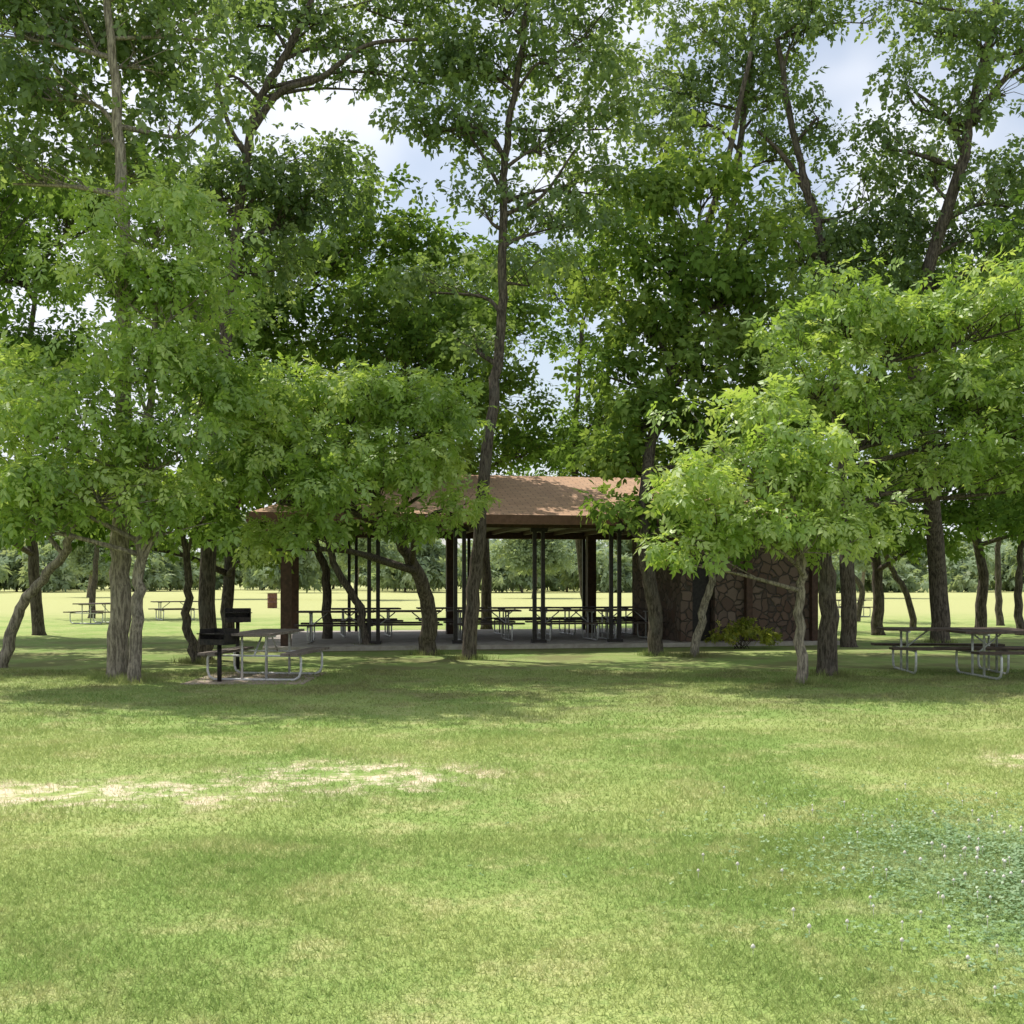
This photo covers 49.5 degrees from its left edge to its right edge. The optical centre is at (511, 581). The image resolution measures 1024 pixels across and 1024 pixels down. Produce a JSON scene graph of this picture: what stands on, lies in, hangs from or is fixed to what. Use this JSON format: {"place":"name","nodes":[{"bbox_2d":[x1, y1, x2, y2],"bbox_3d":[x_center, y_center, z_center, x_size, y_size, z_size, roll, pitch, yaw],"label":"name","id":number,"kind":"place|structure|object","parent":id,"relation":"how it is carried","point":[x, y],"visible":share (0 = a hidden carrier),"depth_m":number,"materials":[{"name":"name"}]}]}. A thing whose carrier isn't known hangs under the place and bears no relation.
{"place":"outdoors","nodes":[
{"label":"outdoors","id":0,"kind":"place"},
{"bbox_2d":[0,583,1023,1023],"bbox_3d":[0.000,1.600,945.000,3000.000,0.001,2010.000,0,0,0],"label":"ground","id":1,"kind":"structure","parent":0,"point":[64,643],"depth_m":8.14,"materials":[{"name":"green plant"}]},
{"bbox_2d":[0,125,89,547],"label":"hackberry tree","id":2,"kind":"object","parent":1,"relation":"on","point":[9,201],"visible":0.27,"depth_m":24.81,"materials":[{"name":"green plant"}]},
{"bbox_2d":[0,428,169,667],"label":"ash tree","id":3,"kind":"object","parent":1,"relation":"on","point":[21,606],"visible":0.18,"depth_m":20.42,"materials":[{"name":"green plant"}]},
{"bbox_2d":[63,603,109,623],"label":"picnic table","id":4,"kind":"object","parent":1,"relation":"on","point":[93,612],"visible":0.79,"depth_m":41.49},
{"bbox_2d":[0,133,179,634],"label":"hackberry tree","id":5,"kind":"object","parent":1,"relation":"on","point":[37,287],"visible":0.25,"depth_m":32.38,"materials":[{"name":"green plant"}]},
{"bbox_2d":[75,506,190,617],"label":"ash tree","id":6,"kind":"object","parent":1,"relation":"on","point":[92,595],"depth_m":47.91,"materials":[{"name":"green plant"}]},
{"bbox_2d":[0,0,282,678],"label":"ash tree","id":7,"kind":"object","parent":1,"relation":"on","point":[112,41],"visible":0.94,"depth_m":19.02,"materials":[{"name":"leaf"},{"name":"dark bark"}]},
{"bbox_2d":[0,141,285,682],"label":"ash tree","id":8,"kind":"object","parent":1,"relation":"on","point":[157,356],"visible":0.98,"depth_m":17.07,"materials":[{"name":"green plant"}]},
{"bbox_2d":[148,601,197,619],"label":"picnic table","id":9,"kind":"object","parent":1,"relation":"on","point":[160,609],"visible":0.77,"depth_m":45.68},
{"bbox_2d":[106,458,261,662],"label":"ash tree","id":10,"kind":"object","parent":1,"relation":"on","point":[189,636],"visible":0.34,"depth_m":21.52,"materials":[{"name":"green plant"}]},
{"bbox_2d":[225,608,251,668],"bbox_3d":[-4.971,1.072,20.127,0.500,1.156,0.551,0,0,-15],"label":"park grill","id":11,"kind":"object","parent":1,"relation":"on","point":[237,616],"visible":0.94,"depth_m":20.20,"materials":[{"name":"black metal"}]},
{"bbox_2d":[181,672,325,683],"bbox_3d":[-4.188,1.596,18.300,1.900,0.014,2.200,0,0,0],"label":"concrete pad","id":12,"kind":"object","parent":1,"relation":"on","point":[208,680],"visible":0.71,"depth_m":17.95,"materials":[{"name":"grey concrete"}]},
{"bbox_2d":[197,628,238,681],"bbox_3d":[-4.664,1.202,17.529,0.500,0.896,0.551,0,0,20],"label":"park grill","id":13,"kind":"object","parent":12,"relation":"on","point":[219,637],"visible":0.98,"depth_m":17.57,"materials":[{"name":"black metal"}]},
{"bbox_2d":[197,629,329,680],"bbox_3d":[-4.070,1.211,18.398,1.635,0.770,1.864,0,0,6],"label":"picnic table","id":14,"kind":"object","parent":12,"relation":"on","point":[271,633],"visible":0.97,"depth_m":17.91,"materials":[{"name":"grey metal"}]},
{"bbox_2d":[79,146,453,627],"bbox_3d":[-5.989,-5.149,29.073,8.874,13.614,7.709,0,0,0],"label":"hackberry tree","id":15,"kind":"object","parent":1,"relation":"on","point":[398,232],"visible":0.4,"depth_m":29.34,"materials":[{"name":"green plant"}]},
{"bbox_2d":[267,593,276,607],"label":"trash barrel","id":16,"kind":"object","parent":1,"relation":"on","point":[271,600],"visible":0.97,"depth_m":65.76,"materials":[{"name":"brown metal"}]},
{"bbox_2d":[101,0,486,659],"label":"elm tree","id":17,"kind":"object","parent":1,"relation":"on","point":[295,212],"visible":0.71,"depth_m":23.38,"materials":[{"name":"green plant"}]},
{"bbox_2d":[140,318,501,654],"bbox_3d":[-3.154,-1.412,20.471,6.947,6.146,5.115,0,0,-35],"label":"ash tree","id":18,"kind":"object","parent":1,"relation":"on","point":[284,422],"visible":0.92,"depth_m":19.43,"materials":[{"name":"green plant"}]},
{"bbox_2d":[260,465,402,644],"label":"ash tree","id":19,"kind":"object","parent":1,"relation":"on","point":[352,594],"visible":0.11,"depth_m":25.96,"materials":[{"name":"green plant"}]},
{"bbox_2d":[243,208,559,638],"bbox_3d":[-3.386,-4.369,29.305,9.283,12.076,5.233,0,0,-21],"label":"hackberry tree","id":20,"kind":"object","parent":1,"relation":"on","point":[413,352],"visible":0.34,"depth_m":29.14,"materials":[{"name":"green plant"}]},
{"bbox_2d":[339,221,591,628],"bbox_3d":[-1.418,-4.883,36.204,7.491,13.076,8.463,0,0,43],"label":"hackberry tree","id":21,"kind":"object","parent":1,"relation":"on","point":[517,446],"visible":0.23,"depth_m":35.75,"materials":[{"name":"green plant"}]},
{"bbox_2d":[0,530,1023,592],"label":"distant trees","id":22,"kind":"object","parent":1,"relation":"on","point":[166,573],"visible":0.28,"depth_m":159.14,"materials":[{"name":"green plant"}]},
{"bbox_2d":[368,0,667,659],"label":"cottonwood tree","id":23,"kind":"object","parent":1,"relation":"on","point":[468,128],"visible":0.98,"depth_m":23.06,"materials":[{"name":"green plant"}]},
{"bbox_2d":[45,505,1016,598],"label":"field trees","id":24,"kind":"object","parent":1,"relation":"on","point":[517,553],"visible":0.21,"depth_m":102.66,"materials":[{"name":"green plant"}]},
{"bbox_2d":[246,475,853,650],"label":"picnic pavilion","id":25,"kind":"structure","parent":1,"relation":"on","point":[535,508],"depth_m":27.80,"materials":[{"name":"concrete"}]},
{"bbox_2d":[294,610,375,643],"bbox_3d":[-4.288,1.111,27.127,1.860,0.770,1.635,0,0,-4],"label":"picnic table","id":26,"kind":"object","parent":25,"relation":"on","point":[311,626],"visible":0.77,"depth_m":26.79,"materials":[{"name":"grey metal"}]},
{"bbox_2d":[331,607,402,637],"bbox_3d":[-3.971,1.111,30.143,1.863,0.770,1.635,0,0,-13],"label":"picnic table","id":27,"kind":"object","parent":25,"relation":"on","point":[343,630],"visible":0.67,"depth_m":29.86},
{"bbox_2d":[373,610,442,625],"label":"picnic table","id":28,"kind":"object","parent":25,"relation":"on","point":[383,623],"visible":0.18,"depth_m":27.53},
{"bbox_2d":[415,607,486,620],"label":"picnic table","id":29,"kind":"object","parent":25,"relation":"on","point":[451,619],"visible":0.2,"depth_m":30.42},
{"bbox_2d":[443,609,524,640],"bbox_3d":[-0.729,1.111,28.125,1.860,0.770,1.635,0,0,-10],"label":"picnic table","id":30,"kind":"object","parent":25,"relation":"on","point":[506,622],"visible":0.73,"depth_m":27.89,"materials":[{"name":"grey metal"}]},
{"bbox_2d":[483,607,561,635],"bbox_3d":[0.293,1.111,31.175,1.865,0.770,1.635,0,0,-15],"label":"picnic table","id":31,"kind":"object","parent":25,"relation":"on","point":[516,618],"visible":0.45,"depth_m":30.89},
{"bbox_2d":[525,609,608,640],"bbox_3d":[1.405,1.111,28.437,1.869,0.770,1.635,0,0,-11],"label":"picnic table","id":32,"kind":"object","parent":25,"relation":"on","point":[591,622],"visible":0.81,"depth_m":28.34,"materials":[{"name":"grey metal"}]},
{"bbox_2d":[548,606,627,634],"bbox_3d":[2.146,1.111,31.434,1.866,0.770,1.635,0,0,-14],"label":"picnic table","id":33,"kind":"object","parent":25,"relation":"on","point":[564,618],"visible":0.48,"depth_m":31.09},
{"bbox_2d":[603,606,634,633],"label":"picnic table","id":34,"kind":"object","parent":25,"relation":"on","point":[627,616],"visible":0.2,"depth_m":31.69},
{"bbox_2d":[593,609,668,638],"bbox_3d":[2.982,1.111,28.846,1.859,0.770,1.635,0,0,-16],"label":"picnic table","id":35,"kind":"object","parent":25,"relation":"on","point":[644,621],"visible":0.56,"depth_m":28.86,"materials":[{"name":"grey metal"}]},
{"bbox_2d":[692,558,709,640],"bbox_3d":[4.699,0.450,27.825,0.550,2.080,0.060,0,0,-11],"label":"door","id":36,"kind":"structure","parent":25,"relation":"in","point":[699,585],"depth_m":27.79,"materials":[{"name":"brown wood"}]},
{"bbox_2d":[486,162,681,625],"bbox_3d":[2.649,-6.581,40.022,8.113,16.519,6.464,0,0,0],"label":"hackberry tree","id":37,"kind":"object","parent":1,"relation":"on","point":[596,416],"visible":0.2,"depth_m":39.77,"materials":[{"name":"green plant"}]},
{"bbox_2d":[613,471,782,656],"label":"ash tree","id":38,"kind":"object","parent":1,"relation":"on","point":[697,634],"visible":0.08,"depth_m":23.27,"materials":[{"name":"green plant"}]},
{"bbox_2d":[543,51,853,655],"bbox_3d":[4.201,-5.365,24.856,7.016,14.065,4.857,0,0,0],"label":"elm tree","id":39,"kind":"object","parent":1,"relation":"on","point":[734,282],"visible":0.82,"depth_m":24.25,"materials":[{"name":"green plant"}]},
{"bbox_2d":[559,0,861,432],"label":"cottonwood tree","id":40,"kind":"object","parent":1,"relation":"on","point":[678,106],"visible":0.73,"depth_m":27.67,"materials":[{"name":"green plant"}]},
{"bbox_2d":[703,617,783,648],"bbox_3d":[5.521,1.214,26.266,1.963,0.788,1.296,0,0,0],"label":"bush","id":41,"kind":"object","parent":1,"relation":"on","point":[751,631],"visible":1,"depth_m":26.19,"materials":[{"name":"green plant"}]},
{"bbox_2d":[467,753,1023,1023],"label":"clover patch","id":42,"kind":"object","parent":1,"relation":"on","point":[1012,873],"visible":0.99,"depth_m":6.02,"materials":[{"name":"green plant"}]},
{"bbox_2d":[632,372,931,683],"bbox_3d":[3.921,-0.776,17.015,4.548,4.888,3.461,0,0,-35],"label":"ash tree","id":43,"kind":"object","parent":1,"relation":"on","point":[777,473],"visible":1,"depth_m":16.63,"materials":[{"name":"green plant"}]},
{"bbox_2d":[746,0,960,647],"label":"elm tree","id":44,"kind":"object","parent":1,"relation":"on","point":[831,243],"visible":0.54,"depth_m":26.89,"materials":[{"name":"green plant"}]},
{"bbox_2d":[836,599,872,616],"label":"picnic table","id":45,"kind":"object","parent":1,"relation":"on","point":[838,600],"visible":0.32,"depth_m":49.67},
{"bbox_2d":[712,263,1019,634],"bbox_3d":[9.237,-3.879,31.367,9.035,11.122,8.108,0,0,0],"label":"hackberry tree","id":46,"kind":"object","parent":1,"relation":"on","point":[915,541],"visible":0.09,"depth_m":30.41,"materials":[{"name":"green plant"}]},
{"bbox_2d":[833,524,899,621],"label":"ash tree","id":47,"kind":"object","parent":1,"relation":"on","point":[861,598],"visible":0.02,"depth_m":43.90,"materials":[{"name":"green plant"}]},
{"bbox_2d":[736,238,1023,676],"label":"ash tree","id":48,"kind":"object","parent":1,"relation":"on","point":[921,328],"visible":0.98,"depth_m":18.38,"materials":[{"name":"green plant"}]},
{"bbox_2d":[874,495,922,626],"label":"ash tree","id":49,"kind":"object","parent":1,"relation":"on","point":[908,599],"visible":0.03,"depth_m":35.93,"materials":[{"name":"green plant"}]},
{"bbox_2d":[830,0,1023,642],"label":"cottonwood tree","id":50,"kind":"object","parent":1,"relation":"on","point":[975,111],"visible":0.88,"depth_m":26.09,"materials":[{"name":"green plant"}]},
{"bbox_2d":[857,219,1023,626],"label":"hackberry tree","id":51,"kind":"object","parent":1,"relation":"on","point":[969,515],"visible":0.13,"depth_m":31.50,"materials":[{"name":"green plant"}]},
{"bbox_2d":[871,627,1023,674],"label":"picnic table","id":52,"kind":"object","parent":1,"relation":"on","point":[907,630],"visible":0.82,"depth_m":19.40,"materials":[{"name":"grey metal"}]},
{"bbox_2d":[920,498,1015,625],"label":"ash tree","id":53,"kind":"object","parent":1,"relation":"on","point":[998,603],"visible":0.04,"depth_m":39.91,"materials":[{"name":"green plant"}]},
{"bbox_2d":[933,630,1023,679],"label":"picnic table","id":54,"kind":"object","parent":1,"relation":"on","point":[984,633],"visible":0.88,"depth_m":18.33,"materials":[{"name":"grey metal"}]},
{"bbox_2d":[941,189,1023,540],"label":"hackberry tree","id":55,"kind":"object","parent":1,"relation":"on","point":[988,227],"visible":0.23,"depth_m":22.23,"materials":[{"name":"green plant"}]},
{"bbox_2d":[943,484,1023,634],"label":"ash tree","id":56,"kind":"object","parent":1,"relation":"on","point":[1018,612],"visible":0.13,"depth_m":32.92,"materials":[{"name":"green plant"}]},
{"bbox_2d":[0,0,1023,569],"label":"sky","id":57,"kind":"structure","parent":0,"point":[849,63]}
]}

